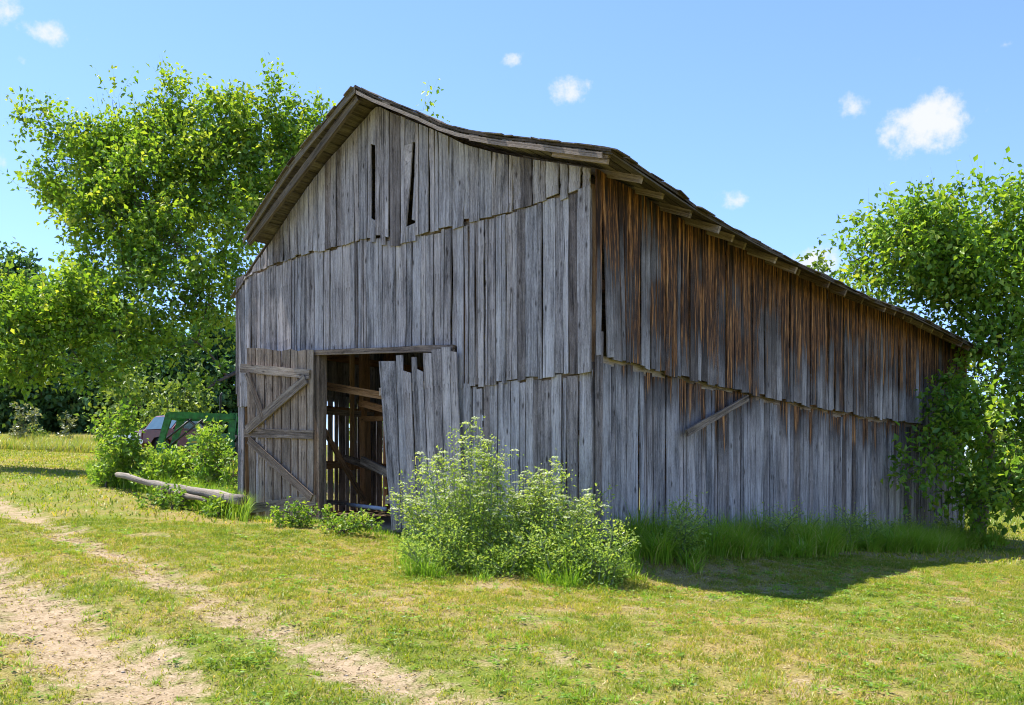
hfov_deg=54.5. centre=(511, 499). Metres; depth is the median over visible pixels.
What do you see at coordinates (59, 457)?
grass
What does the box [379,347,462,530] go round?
door
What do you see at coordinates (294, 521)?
weed clump
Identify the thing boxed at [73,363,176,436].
broadleaf tree
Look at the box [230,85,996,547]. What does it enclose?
barn
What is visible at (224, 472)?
bramble bush
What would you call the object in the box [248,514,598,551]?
tall grass
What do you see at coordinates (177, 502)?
weed clump
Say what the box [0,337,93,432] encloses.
broadleaf tree
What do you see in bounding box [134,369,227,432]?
broadleaf tree
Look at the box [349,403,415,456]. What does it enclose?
broadleaf tree
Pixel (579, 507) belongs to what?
flowering weed
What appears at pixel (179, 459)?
bramble bush
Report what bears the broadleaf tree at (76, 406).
on the ground at (314, 648)
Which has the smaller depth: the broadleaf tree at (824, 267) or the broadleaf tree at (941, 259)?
the broadleaf tree at (941, 259)
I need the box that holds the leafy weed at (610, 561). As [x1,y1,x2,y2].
[517,506,647,585]
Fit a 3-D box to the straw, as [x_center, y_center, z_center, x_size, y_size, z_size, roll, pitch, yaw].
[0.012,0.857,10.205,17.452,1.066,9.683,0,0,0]
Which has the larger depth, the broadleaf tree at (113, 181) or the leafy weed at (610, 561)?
the broadleaf tree at (113, 181)
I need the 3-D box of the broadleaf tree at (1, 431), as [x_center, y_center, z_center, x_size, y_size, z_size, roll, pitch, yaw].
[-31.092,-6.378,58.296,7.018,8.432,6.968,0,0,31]
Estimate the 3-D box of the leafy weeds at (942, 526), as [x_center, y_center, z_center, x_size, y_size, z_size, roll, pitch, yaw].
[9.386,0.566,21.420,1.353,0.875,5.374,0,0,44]
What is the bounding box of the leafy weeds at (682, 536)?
[657,492,732,560]
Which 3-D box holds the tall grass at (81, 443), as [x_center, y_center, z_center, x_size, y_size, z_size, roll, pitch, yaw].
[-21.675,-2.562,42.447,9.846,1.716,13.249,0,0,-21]
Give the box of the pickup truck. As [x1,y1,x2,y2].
[113,416,236,449]
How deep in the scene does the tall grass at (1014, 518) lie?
37.91 m
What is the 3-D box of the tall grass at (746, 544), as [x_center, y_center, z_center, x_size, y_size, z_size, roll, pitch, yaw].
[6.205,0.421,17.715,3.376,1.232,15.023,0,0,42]
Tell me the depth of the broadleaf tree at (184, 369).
61.07 m
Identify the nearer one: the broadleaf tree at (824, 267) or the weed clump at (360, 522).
the weed clump at (360, 522)
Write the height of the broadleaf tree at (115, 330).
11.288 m
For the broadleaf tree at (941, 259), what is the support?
on the ground at (314, 648)
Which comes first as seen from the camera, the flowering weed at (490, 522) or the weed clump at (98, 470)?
the flowering weed at (490, 522)
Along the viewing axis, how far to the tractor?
28.25 m
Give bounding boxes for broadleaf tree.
[0,50,449,427]
[0,237,60,432]
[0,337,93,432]
[0,379,14,432]
[30,300,128,431]
[36,338,150,432]
[54,256,107,293]
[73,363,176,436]
[97,301,145,354]
[121,318,236,425]
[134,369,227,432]
[174,300,237,434]
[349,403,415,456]
[796,233,836,276]
[820,146,1023,549]
[965,429,1023,507]
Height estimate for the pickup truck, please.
1.680 m
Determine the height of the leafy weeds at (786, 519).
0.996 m
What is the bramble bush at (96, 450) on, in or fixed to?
on the ground at (314, 648)
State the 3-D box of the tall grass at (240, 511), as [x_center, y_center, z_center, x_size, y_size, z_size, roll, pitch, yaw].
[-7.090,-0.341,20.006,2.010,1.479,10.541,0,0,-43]
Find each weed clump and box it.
[88,456,131,486]
[133,479,201,509]
[198,490,237,517]
[267,496,358,529]
[316,504,382,536]
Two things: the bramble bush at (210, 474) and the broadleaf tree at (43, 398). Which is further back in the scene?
the broadleaf tree at (43, 398)
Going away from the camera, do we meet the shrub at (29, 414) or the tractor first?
the tractor
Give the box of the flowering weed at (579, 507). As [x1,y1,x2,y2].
[494,448,617,565]
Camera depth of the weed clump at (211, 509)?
16.79 m
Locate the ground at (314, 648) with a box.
[0,432,1023,704]
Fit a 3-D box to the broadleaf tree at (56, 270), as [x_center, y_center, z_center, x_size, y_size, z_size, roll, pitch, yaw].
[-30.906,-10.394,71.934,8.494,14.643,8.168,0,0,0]
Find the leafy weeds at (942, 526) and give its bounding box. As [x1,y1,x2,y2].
[894,510,1010,542]
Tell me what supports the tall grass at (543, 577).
on the ground at (314, 648)
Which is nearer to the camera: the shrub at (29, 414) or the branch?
the branch
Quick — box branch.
[157,488,206,501]
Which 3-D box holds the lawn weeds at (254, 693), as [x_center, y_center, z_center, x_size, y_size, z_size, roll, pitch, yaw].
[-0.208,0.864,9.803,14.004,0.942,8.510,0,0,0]
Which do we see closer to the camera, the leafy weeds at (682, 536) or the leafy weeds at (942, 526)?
the leafy weeds at (682, 536)
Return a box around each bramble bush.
[84,418,118,485]
[88,400,157,487]
[128,441,192,492]
[137,445,227,488]
[179,416,237,491]
[211,443,237,493]
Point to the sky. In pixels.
(775, 119)
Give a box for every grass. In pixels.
[0,432,110,453]
[0,448,1023,565]
[0,515,1023,704]
[82,459,258,523]
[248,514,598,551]
[382,528,654,589]
[603,494,1012,574]
[965,510,1023,527]
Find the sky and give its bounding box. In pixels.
[0,0,1023,455]
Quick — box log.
[115,472,247,504]
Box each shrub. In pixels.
[8,402,42,438]
[24,424,49,437]
[52,410,77,438]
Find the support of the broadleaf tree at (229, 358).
on the ground at (314, 648)
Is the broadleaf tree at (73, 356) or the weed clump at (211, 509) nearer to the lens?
the weed clump at (211, 509)
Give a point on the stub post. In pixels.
(164, 492)
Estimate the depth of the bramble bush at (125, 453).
20.49 m
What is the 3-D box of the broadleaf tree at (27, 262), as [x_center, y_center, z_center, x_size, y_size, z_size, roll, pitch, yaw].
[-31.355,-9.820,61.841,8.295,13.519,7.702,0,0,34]
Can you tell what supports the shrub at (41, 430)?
on the ground at (314, 648)
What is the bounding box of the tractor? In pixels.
[151,392,237,468]
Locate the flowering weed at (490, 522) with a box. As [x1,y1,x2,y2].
[380,416,565,566]
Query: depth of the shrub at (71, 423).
44.06 m
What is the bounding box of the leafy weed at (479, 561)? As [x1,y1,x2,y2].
[387,505,554,578]
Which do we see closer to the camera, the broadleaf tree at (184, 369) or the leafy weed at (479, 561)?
the leafy weed at (479, 561)
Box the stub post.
[161,487,166,504]
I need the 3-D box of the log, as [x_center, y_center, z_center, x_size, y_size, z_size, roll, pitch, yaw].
[-6.185,-0.238,18.206,0.203,0.645,4.852,0,0,-45]
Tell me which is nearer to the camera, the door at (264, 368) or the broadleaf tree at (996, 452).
the door at (264, 368)
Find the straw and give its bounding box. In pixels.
[0,522,1023,704]
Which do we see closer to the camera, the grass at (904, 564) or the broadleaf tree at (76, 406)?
the grass at (904, 564)
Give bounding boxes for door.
[240,348,316,518]
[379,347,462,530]
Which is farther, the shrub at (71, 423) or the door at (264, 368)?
the shrub at (71, 423)
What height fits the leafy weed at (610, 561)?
1.100 m
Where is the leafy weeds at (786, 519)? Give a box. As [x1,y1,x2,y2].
[727,497,924,549]
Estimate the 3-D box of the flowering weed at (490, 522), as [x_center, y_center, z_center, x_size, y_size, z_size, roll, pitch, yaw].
[-0.480,-0.109,12.526,2.382,1.920,1.606,0,0,0]
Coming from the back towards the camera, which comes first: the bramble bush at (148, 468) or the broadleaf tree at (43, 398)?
the broadleaf tree at (43, 398)
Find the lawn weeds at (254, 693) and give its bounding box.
[0,528,1023,704]

